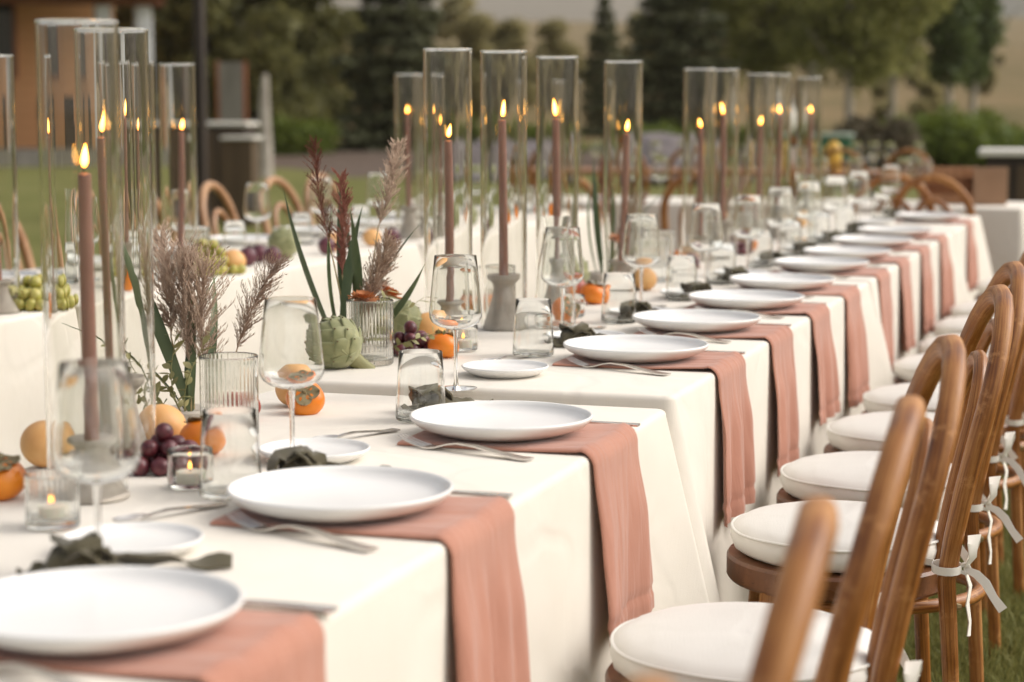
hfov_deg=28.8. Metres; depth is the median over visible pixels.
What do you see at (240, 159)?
side stand
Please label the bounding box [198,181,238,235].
bentwood chair
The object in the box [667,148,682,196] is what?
bentwood chair
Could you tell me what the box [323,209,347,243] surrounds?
ribbed glass
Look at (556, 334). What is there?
bread plate
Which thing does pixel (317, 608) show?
table knife
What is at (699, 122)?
glass hurricane
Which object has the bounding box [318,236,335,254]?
plum
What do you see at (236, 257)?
apricot
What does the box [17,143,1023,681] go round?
lawn
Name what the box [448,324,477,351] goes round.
tealight cup
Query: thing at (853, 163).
wine glass
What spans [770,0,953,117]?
aspen tree
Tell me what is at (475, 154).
boulder
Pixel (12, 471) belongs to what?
persimmon
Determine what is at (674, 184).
bentwood chair
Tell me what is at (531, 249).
tablecloth
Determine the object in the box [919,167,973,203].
wooden crate
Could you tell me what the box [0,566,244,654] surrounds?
dinner plate
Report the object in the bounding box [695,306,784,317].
fork
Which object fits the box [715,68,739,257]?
glass hurricane
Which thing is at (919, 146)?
wine glass
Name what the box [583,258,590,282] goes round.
artichoke
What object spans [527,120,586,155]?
shrub
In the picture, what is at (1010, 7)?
mountain ridge
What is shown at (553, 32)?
broadleaf tree
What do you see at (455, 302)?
wine glass
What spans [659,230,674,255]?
ribbed glass
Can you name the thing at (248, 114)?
evergreen tree
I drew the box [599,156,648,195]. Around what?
bentwood chair
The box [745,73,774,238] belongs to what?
glass hurricane
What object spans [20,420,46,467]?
apricot
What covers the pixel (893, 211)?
knotted cloth
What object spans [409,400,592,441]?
dinner plate
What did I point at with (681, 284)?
tumbler
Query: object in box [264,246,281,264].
plum
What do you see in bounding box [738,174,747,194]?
dried grass arrangement
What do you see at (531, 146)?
boulder
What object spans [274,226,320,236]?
dinner plate
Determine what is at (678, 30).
spruce tree
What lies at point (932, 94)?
hillside woods
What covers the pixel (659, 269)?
ribbed glass
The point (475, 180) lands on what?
wine glass
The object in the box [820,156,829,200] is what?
wine glass
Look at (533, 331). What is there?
tumbler
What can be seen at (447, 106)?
glass hurricane
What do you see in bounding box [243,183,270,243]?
wine glass
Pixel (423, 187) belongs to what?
glass hurricane
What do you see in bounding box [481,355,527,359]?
dessert spoon
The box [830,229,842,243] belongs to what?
knotted cloth
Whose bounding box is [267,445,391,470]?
knotted cloth
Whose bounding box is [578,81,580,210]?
glass hurricane
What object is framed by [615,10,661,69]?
broadleaf tree
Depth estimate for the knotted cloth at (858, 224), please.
7.96 m
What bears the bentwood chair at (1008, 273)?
on the lawn at (29, 199)
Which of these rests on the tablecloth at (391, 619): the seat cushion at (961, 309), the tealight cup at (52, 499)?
the tealight cup at (52, 499)
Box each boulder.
[472,140,535,166]
[472,144,479,164]
[527,140,535,166]
[642,132,682,185]
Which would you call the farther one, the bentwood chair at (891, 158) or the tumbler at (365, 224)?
the bentwood chair at (891, 158)
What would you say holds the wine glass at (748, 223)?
on the tablecloth at (894, 269)
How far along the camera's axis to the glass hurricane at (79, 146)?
2.57 m
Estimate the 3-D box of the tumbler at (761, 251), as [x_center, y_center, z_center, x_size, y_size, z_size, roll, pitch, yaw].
[0.785,-0.290,6.295,0.085,0.115,0.085,2,7,18]
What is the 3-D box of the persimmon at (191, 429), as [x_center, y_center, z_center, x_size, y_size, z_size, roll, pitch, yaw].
[-0.464,0.142,2.981,0.074,0.061,0.074,-12,-14,37]
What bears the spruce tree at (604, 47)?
on the lawn at (29, 199)
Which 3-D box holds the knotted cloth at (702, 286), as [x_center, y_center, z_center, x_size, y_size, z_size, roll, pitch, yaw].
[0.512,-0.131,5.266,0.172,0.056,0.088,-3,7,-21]
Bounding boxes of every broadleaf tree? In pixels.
[318,28,362,111]
[345,47,388,96]
[442,11,495,118]
[485,16,535,107]
[527,18,580,86]
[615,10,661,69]
[707,12,744,90]
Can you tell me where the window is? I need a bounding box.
[0,4,17,77]
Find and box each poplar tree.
[913,0,982,113]
[959,0,1023,115]
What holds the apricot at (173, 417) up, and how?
on the tablecloth at (391, 619)
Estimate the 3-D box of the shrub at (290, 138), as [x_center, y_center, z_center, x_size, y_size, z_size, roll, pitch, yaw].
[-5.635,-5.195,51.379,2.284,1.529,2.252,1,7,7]
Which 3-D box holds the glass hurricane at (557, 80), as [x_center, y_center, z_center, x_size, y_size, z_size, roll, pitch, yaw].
[0.114,-0.400,5.020,0.108,0.630,0.108,2,7,18]
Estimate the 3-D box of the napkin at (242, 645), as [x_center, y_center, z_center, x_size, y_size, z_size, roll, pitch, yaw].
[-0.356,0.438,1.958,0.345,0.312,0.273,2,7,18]
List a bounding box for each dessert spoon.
[112,502,228,522]
[312,428,399,437]
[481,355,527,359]
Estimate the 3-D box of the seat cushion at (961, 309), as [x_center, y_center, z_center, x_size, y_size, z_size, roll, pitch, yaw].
[1.906,-0.058,7.569,0.465,0.183,0.448,1,7,6]
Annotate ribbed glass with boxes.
[198,226,209,249]
[199,352,258,433]
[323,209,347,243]
[346,297,393,365]
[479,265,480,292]
[527,186,535,212]
[648,237,668,281]
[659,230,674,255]
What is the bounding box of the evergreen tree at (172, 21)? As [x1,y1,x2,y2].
[113,0,306,131]
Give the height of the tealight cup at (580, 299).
0.054 m
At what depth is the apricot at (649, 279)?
5.49 m
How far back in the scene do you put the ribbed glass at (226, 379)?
3.12 m
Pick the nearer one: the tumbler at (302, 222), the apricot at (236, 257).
the apricot at (236, 257)
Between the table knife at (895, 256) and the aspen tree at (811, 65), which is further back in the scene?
the aspen tree at (811, 65)
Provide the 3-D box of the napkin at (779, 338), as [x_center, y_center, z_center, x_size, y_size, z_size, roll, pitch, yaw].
[0.471,0.122,4.495,0.349,0.306,0.285,2,7,18]
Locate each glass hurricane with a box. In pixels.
[0,54,20,314]
[34,18,128,504]
[118,27,156,452]
[149,61,157,286]
[158,63,198,279]
[394,74,422,239]
[422,48,472,332]
[422,75,423,236]
[480,50,527,330]
[536,56,578,293]
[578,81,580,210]
[603,60,642,289]
[682,68,716,261]
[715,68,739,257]
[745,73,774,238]
[773,74,791,238]
[795,77,821,191]
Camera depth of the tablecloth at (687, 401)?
3.86 m
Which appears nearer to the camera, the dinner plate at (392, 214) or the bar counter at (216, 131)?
the dinner plate at (392, 214)
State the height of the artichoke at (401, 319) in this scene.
0.092 m
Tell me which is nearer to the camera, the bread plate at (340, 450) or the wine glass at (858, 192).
the bread plate at (340, 450)
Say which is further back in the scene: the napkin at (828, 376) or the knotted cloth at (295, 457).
the napkin at (828, 376)
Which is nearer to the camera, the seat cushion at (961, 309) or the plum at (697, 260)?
the plum at (697, 260)
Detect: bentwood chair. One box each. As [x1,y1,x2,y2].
[18,221,35,269]
[157,198,160,229]
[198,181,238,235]
[261,176,303,233]
[304,172,348,225]
[527,151,535,185]
[532,177,602,228]
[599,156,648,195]
[605,334,966,681]
[628,675,669,681]
[660,175,682,246]
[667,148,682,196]
[726,284,1013,681]
[742,161,793,197]
[747,496,838,681]
[776,261,1023,681]
[813,395,925,681]
[822,148,865,175]
[824,253,1023,656]
[852,174,934,213]
[861,351,1023,601]
[882,148,933,199]
[891,174,975,215]
[893,377,1023,543]
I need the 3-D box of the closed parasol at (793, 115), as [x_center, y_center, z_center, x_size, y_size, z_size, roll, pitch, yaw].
[3.753,-2.658,26.612,0.464,1.600,0.440,2,7,18]
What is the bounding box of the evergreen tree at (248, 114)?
[153,5,303,116]
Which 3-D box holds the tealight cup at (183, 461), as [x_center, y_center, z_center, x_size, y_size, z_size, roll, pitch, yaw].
[-0.441,0.174,2.728,0.063,0.054,0.063,2,7,18]
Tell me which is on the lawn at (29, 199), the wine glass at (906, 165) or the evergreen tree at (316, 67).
the evergreen tree at (316, 67)
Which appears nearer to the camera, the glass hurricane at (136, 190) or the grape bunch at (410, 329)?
the glass hurricane at (136, 190)
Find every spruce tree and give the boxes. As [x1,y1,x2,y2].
[328,0,474,150]
[579,0,624,136]
[603,0,745,150]
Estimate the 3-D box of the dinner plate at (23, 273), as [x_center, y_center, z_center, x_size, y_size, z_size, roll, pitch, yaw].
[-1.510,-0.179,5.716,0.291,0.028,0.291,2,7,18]
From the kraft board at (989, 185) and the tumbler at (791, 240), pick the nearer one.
the tumbler at (791, 240)
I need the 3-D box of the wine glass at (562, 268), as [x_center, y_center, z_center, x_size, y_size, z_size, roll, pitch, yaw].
[0.112,-0.132,4.411,0.096,0.240,0.096,2,7,18]
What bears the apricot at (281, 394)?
on the tablecloth at (391, 619)
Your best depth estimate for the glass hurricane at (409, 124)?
7.60 m
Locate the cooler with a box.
[821,133,854,158]
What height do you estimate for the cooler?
0.300 m
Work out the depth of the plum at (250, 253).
6.34 m
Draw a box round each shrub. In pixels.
[257,110,341,155]
[472,115,479,142]
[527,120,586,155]
[601,119,682,146]
[738,124,826,158]
[830,110,921,186]
[881,102,1019,166]
[1001,125,1023,147]
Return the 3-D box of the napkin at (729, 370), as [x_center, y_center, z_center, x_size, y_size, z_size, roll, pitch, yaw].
[0.289,0.182,3.977,0.367,0.305,0.297,2,7,18]
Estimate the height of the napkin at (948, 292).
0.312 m
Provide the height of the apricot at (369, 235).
0.065 m
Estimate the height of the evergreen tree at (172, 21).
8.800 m
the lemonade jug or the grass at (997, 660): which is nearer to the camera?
the grass at (997, 660)
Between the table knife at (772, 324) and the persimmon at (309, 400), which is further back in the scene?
the table knife at (772, 324)
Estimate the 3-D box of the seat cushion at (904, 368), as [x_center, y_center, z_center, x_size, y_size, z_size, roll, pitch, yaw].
[1.370,0.134,5.931,0.465,0.183,0.448,2,7,13]
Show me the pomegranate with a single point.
(581, 284)
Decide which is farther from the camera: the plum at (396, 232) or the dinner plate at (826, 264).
the plum at (396, 232)
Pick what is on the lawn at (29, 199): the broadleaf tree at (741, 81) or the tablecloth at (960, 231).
the tablecloth at (960, 231)
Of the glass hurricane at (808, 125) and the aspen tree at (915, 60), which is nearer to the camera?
the glass hurricane at (808, 125)
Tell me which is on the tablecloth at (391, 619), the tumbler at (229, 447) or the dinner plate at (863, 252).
the tumbler at (229, 447)
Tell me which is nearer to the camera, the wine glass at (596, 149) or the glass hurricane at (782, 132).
the glass hurricane at (782, 132)
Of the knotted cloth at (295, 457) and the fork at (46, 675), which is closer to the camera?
the fork at (46, 675)
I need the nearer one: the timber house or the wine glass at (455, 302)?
the wine glass at (455, 302)
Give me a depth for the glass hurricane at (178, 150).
5.81 m
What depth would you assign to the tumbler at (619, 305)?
4.65 m
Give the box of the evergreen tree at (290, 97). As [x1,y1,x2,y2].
[164,0,366,139]
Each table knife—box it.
[242,599,337,613]
[451,490,512,497]
[588,421,639,426]
[704,350,745,353]
[755,323,791,325]
[884,255,910,256]
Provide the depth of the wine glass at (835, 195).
7.60 m
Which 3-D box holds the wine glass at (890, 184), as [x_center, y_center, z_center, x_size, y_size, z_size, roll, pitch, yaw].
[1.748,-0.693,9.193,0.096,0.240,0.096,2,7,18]
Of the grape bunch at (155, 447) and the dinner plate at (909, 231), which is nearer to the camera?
the grape bunch at (155, 447)
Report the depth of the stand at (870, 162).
23.34 m
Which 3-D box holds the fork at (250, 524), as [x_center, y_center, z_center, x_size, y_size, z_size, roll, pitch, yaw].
[-0.257,0.230,2.411,0.243,0.016,0.027,6,9,39]
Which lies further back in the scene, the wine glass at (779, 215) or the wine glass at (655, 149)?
the wine glass at (655, 149)
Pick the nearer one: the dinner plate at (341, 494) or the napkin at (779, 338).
the dinner plate at (341, 494)
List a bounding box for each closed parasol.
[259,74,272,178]
[791,82,796,146]
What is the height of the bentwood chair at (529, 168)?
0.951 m
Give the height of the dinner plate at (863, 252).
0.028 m
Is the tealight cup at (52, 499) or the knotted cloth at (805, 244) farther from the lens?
the knotted cloth at (805, 244)
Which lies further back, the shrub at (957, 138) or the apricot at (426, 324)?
the shrub at (957, 138)
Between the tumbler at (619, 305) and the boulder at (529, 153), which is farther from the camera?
the boulder at (529, 153)
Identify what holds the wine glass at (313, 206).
on the tablecloth at (404, 275)
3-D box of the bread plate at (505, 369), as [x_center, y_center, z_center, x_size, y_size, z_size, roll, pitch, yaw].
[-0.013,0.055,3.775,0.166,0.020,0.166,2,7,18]
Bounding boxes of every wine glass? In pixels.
[52,358,139,537]
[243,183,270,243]
[259,296,323,461]
[309,178,333,241]
[366,173,389,232]
[429,254,481,390]
[472,165,479,217]
[541,226,583,330]
[591,140,601,168]
[622,214,660,301]
[650,141,660,156]
[652,156,668,199]
[678,141,682,169]
[689,203,723,282]
[732,195,763,268]
[743,141,745,156]
[765,187,793,250]
[795,182,821,240]
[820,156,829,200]
[823,176,847,229]
[845,157,862,202]
[847,171,869,221]
[851,142,861,156]
[868,142,879,170]
[880,164,900,207]
[884,142,895,157]
[897,157,913,202]
[912,142,923,171]
[915,158,932,204]
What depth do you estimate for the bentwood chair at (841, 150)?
15.69 m
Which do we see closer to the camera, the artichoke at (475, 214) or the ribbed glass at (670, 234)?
the ribbed glass at (670, 234)
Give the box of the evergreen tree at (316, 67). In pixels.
[257,3,352,145]
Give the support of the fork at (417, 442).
on the tablecloth at (391, 619)
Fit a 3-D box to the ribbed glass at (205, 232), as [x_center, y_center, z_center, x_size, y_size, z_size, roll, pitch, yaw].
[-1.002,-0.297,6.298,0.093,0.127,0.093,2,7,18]
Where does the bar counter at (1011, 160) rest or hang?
on the lawn at (29, 199)
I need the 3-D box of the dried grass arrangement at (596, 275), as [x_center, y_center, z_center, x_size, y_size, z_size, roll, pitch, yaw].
[0.327,-0.355,5.820,0.214,0.356,0.176,2,7,18]
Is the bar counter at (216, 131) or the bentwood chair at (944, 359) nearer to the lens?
the bentwood chair at (944, 359)
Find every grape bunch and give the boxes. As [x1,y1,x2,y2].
[20,274,42,311]
[132,423,197,476]
[198,239,245,275]
[394,321,429,356]
[737,237,746,254]
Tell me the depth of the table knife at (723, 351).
4.08 m
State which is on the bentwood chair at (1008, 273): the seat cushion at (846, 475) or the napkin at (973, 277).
the seat cushion at (846, 475)
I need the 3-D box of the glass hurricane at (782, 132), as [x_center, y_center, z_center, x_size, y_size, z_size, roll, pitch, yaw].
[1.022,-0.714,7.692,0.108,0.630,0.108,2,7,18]
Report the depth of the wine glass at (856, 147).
16.34 m
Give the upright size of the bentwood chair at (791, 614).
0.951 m
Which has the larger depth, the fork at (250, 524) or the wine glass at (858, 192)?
the wine glass at (858, 192)
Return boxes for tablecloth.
[0,309,45,467]
[0,390,708,681]
[20,242,423,404]
[313,210,602,297]
[316,277,890,602]
[535,195,1023,275]
[697,229,967,384]
[829,213,992,301]
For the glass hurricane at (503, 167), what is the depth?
4.48 m
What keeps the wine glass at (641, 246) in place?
on the tablecloth at (687, 401)
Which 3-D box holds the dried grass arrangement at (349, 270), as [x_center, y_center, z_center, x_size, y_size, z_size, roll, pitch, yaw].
[-0.286,-0.193,4.035,0.363,0.452,0.212,2,7,18]
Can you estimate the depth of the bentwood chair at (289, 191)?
9.24 m
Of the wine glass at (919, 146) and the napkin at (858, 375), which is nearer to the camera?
the napkin at (858, 375)
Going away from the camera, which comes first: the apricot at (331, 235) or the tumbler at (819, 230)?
the apricot at (331, 235)
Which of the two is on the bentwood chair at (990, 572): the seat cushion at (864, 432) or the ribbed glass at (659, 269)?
the seat cushion at (864, 432)
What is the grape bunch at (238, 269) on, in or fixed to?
on the tablecloth at (404, 275)
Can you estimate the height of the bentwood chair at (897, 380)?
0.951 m
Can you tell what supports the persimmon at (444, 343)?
on the tablecloth at (687, 401)
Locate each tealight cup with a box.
[24,468,80,531]
[167,445,199,490]
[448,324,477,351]
[575,294,584,317]
[679,246,700,268]
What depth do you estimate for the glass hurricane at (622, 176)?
5.46 m
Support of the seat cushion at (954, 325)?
on the bentwood chair
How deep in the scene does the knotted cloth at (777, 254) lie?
6.37 m
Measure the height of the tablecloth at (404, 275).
0.748 m
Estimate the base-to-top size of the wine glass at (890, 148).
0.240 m
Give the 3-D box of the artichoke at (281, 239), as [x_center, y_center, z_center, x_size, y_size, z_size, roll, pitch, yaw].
[-0.762,-0.312,6.688,0.115,0.151,0.118,-5,-24,-35]
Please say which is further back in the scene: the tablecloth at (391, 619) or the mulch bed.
the mulch bed
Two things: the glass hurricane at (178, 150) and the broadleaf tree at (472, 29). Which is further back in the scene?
the broadleaf tree at (472, 29)
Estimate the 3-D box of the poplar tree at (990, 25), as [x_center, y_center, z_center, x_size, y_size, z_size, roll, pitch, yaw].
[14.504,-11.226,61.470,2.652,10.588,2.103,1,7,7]
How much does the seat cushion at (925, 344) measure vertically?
0.183 m
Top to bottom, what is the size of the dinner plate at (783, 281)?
0.028 m
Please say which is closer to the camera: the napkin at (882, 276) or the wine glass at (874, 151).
the napkin at (882, 276)
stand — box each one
[220,136,262,226]
[794,158,877,198]
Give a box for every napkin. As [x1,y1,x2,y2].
[0,609,325,681]
[210,496,530,681]
[397,423,653,642]
[552,351,755,526]
[634,325,798,476]
[683,303,839,425]
[740,285,869,406]
[771,268,893,371]
[868,257,915,352]
[888,244,934,335]
[894,219,978,290]
[911,233,954,318]
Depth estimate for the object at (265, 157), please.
35.44 m
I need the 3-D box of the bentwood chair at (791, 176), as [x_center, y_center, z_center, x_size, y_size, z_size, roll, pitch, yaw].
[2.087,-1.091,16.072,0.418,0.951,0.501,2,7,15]
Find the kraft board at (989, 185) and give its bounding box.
[973,167,1007,204]
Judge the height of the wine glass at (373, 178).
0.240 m
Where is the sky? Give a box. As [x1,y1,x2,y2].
[115,0,705,22]
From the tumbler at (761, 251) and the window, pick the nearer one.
the tumbler at (761, 251)
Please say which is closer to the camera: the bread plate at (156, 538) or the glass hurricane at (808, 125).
the bread plate at (156, 538)
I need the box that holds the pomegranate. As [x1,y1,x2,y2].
[578,280,585,293]
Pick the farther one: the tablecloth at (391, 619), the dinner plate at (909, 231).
the dinner plate at (909, 231)
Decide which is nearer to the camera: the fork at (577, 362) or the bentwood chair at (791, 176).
the fork at (577, 362)
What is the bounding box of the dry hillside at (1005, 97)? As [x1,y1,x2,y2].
[156,17,1023,142]
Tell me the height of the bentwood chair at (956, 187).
0.951 m
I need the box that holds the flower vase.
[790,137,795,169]
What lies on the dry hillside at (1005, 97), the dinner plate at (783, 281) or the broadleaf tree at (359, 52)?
the broadleaf tree at (359, 52)
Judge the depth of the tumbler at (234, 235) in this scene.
6.80 m
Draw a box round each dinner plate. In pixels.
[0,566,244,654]
[20,270,37,283]
[210,234,269,245]
[226,465,453,522]
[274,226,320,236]
[349,218,395,227]
[386,212,395,218]
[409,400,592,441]
[563,334,708,362]
[632,309,760,332]
[688,289,804,309]
[729,273,834,290]
[774,257,868,271]
[803,246,891,259]
[832,235,913,247]
[857,226,932,236]
[895,212,961,220]
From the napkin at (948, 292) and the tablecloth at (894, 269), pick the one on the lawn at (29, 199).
the tablecloth at (894, 269)
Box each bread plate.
[62,522,203,562]
[259,437,369,463]
[461,359,548,378]
[553,330,624,337]
[652,307,670,309]
[660,289,718,295]
[746,269,767,273]
[859,219,895,224]
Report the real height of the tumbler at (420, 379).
0.115 m
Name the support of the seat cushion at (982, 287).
on the bentwood chair
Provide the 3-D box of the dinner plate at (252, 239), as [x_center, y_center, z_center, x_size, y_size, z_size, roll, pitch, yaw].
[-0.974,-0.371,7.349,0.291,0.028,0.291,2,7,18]
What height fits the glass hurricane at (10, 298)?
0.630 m
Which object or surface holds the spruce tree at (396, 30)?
on the lawn at (29, 199)
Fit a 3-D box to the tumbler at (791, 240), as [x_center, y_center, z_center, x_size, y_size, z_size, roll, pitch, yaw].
[0.949,-0.349,6.795,0.085,0.115,0.085,2,7,18]
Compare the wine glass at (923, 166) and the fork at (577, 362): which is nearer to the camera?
the fork at (577, 362)
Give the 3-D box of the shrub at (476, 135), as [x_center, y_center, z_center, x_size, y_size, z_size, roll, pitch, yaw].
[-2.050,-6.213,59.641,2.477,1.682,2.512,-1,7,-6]
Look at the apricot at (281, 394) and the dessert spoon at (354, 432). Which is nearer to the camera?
the dessert spoon at (354, 432)
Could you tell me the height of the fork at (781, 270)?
0.016 m
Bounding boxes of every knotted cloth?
[16,531,231,574]
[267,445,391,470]
[445,387,493,402]
[553,321,606,347]
[636,299,659,312]
[697,281,711,290]
[734,265,749,284]
[773,251,786,260]
[801,241,815,255]
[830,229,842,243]
[855,221,864,233]
[890,208,900,218]
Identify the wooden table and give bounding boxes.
[527,167,914,195]
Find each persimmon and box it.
[0,452,25,500]
[179,415,201,444]
[286,383,324,414]
[428,330,458,357]
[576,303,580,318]
[579,281,602,303]
[675,245,685,254]
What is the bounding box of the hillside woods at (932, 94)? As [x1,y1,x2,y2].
[410,0,1005,124]
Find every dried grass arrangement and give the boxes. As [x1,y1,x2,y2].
[152,220,292,420]
[283,134,444,351]
[587,158,657,281]
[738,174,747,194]
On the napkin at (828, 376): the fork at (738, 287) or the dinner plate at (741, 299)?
the dinner plate at (741, 299)
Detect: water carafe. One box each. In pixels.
[535,216,575,328]
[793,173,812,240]
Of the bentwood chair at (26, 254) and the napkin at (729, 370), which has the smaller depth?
the napkin at (729, 370)
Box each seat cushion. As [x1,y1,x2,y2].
[609,592,921,681]
[730,492,1006,635]
[780,451,1023,563]
[827,411,1023,508]
[863,382,1023,425]
[893,354,987,382]
[920,334,990,353]
[934,316,993,335]
[951,301,993,317]
[977,279,1008,294]
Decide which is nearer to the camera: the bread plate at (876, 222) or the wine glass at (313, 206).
the wine glass at (313, 206)
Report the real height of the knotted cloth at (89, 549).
0.059 m
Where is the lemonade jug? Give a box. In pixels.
[826,140,840,170]
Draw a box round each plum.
[240,247,256,265]
[253,244,266,261]
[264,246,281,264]
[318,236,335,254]
[387,228,399,241]
[686,253,698,266]
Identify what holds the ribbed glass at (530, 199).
on the tablecloth at (531, 249)
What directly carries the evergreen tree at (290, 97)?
on the mulch bed
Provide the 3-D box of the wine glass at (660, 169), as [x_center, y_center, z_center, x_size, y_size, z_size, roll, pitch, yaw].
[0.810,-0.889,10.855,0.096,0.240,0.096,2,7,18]
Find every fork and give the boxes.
[0,662,77,681]
[225,511,378,551]
[398,433,533,460]
[565,356,670,374]
[636,327,730,342]
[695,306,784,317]
[734,286,813,297]
[776,269,849,277]
[899,219,950,224]
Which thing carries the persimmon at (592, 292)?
on the tablecloth at (687, 401)
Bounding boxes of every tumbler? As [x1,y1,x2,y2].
[199,406,260,500]
[223,221,246,251]
[291,212,312,244]
[350,205,370,234]
[395,349,445,422]
[513,298,553,357]
[601,272,636,323]
[666,255,697,300]
[707,243,736,284]
[749,230,773,267]
[777,221,801,255]
[809,212,830,244]
[836,205,854,234]
[871,194,889,219]
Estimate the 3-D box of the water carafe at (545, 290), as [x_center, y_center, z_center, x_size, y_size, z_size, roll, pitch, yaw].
[0.100,-0.158,4.566,0.095,0.255,0.095,2,7,18]
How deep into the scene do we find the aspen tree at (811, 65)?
64.59 m
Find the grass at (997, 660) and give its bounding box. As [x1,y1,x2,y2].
[896,443,1023,681]
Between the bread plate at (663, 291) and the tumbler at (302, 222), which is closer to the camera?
the bread plate at (663, 291)
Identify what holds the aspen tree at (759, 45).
on the lawn at (29, 199)
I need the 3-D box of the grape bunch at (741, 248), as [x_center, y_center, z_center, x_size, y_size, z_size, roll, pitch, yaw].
[0.764,-0.333,6.869,0.110,0.072,0.109,-3,7,-22]
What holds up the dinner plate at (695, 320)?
on the napkin at (779, 338)
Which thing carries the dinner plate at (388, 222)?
on the tablecloth at (531, 249)
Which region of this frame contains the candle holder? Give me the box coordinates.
[101,491,129,502]
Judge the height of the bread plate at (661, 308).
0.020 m
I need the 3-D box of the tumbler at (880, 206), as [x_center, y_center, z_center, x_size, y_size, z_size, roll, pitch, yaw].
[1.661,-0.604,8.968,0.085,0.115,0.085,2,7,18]
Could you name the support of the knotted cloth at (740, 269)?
on the tablecloth at (687, 401)
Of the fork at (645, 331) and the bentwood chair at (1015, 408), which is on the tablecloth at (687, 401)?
the fork at (645, 331)
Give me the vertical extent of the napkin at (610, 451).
0.304 m
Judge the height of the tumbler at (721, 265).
0.115 m
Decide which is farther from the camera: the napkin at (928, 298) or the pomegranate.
the napkin at (928, 298)
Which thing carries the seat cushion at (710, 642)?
on the bentwood chair at (944, 359)
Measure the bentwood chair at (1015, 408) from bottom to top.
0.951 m
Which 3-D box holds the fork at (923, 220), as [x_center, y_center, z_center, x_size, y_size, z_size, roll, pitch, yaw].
[1.797,-0.518,8.656,0.243,0.016,0.027,5,8,37]
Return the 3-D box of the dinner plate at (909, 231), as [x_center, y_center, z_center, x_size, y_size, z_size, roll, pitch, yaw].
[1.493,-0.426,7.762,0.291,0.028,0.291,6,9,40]
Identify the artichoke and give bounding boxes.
[267,226,300,258]
[319,315,375,368]
[393,299,422,333]
[472,206,478,225]
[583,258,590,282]
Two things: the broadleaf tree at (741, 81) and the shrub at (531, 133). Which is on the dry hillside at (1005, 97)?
the broadleaf tree at (741, 81)
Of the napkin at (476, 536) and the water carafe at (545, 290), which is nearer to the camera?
the napkin at (476, 536)
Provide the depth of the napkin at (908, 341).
6.53 m
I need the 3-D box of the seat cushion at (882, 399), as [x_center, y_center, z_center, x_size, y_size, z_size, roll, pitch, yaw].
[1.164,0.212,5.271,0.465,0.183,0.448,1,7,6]
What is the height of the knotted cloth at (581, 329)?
0.059 m
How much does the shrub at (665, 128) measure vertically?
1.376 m
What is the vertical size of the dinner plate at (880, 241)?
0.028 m
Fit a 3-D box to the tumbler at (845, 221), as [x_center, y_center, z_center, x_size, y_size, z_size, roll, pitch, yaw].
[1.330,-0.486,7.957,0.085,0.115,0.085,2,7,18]
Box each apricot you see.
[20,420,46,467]
[156,404,186,435]
[224,250,245,271]
[275,387,287,404]
[330,232,336,251]
[362,228,380,245]
[418,312,445,336]
[635,268,656,290]
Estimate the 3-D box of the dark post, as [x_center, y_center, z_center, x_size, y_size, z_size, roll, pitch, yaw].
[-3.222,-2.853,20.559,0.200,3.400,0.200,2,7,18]
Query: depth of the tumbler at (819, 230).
7.34 m
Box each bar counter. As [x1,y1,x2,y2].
[155,122,258,220]
[978,148,1023,201]
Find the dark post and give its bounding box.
[193,0,210,228]
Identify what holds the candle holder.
on the tablecloth at (391, 619)
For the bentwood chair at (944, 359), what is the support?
on the lawn at (29, 199)
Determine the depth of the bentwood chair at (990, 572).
4.57 m
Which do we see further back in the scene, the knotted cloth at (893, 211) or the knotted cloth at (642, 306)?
the knotted cloth at (893, 211)
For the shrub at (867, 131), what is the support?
on the lawn at (29, 199)
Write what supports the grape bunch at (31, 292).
on the tablecloth at (22, 392)
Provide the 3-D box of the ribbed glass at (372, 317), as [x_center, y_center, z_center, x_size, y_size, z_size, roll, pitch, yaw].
[-0.280,-0.019,3.928,0.093,0.127,0.093,2,7,18]
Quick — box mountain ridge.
[997,0,1023,17]
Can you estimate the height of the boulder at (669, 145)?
1.126 m
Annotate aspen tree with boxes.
[692,0,819,95]
[754,0,887,80]
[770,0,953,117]
[869,4,931,120]
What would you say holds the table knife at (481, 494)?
on the tablecloth at (391, 619)
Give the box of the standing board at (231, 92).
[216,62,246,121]
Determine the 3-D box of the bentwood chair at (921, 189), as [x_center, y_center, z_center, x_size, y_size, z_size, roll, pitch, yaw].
[1.880,-0.366,9.908,0.418,0.951,0.501,1,7,8]
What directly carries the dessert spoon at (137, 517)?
on the tablecloth at (391, 619)
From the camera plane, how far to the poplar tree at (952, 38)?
59.59 m
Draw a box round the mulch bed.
[273,151,742,177]
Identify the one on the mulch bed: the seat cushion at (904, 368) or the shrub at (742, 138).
the shrub at (742, 138)
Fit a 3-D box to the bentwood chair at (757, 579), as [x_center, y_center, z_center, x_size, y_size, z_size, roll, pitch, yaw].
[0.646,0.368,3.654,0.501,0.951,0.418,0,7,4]
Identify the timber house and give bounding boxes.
[0,0,164,166]
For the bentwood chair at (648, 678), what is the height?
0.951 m
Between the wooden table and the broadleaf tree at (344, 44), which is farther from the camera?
the broadleaf tree at (344, 44)

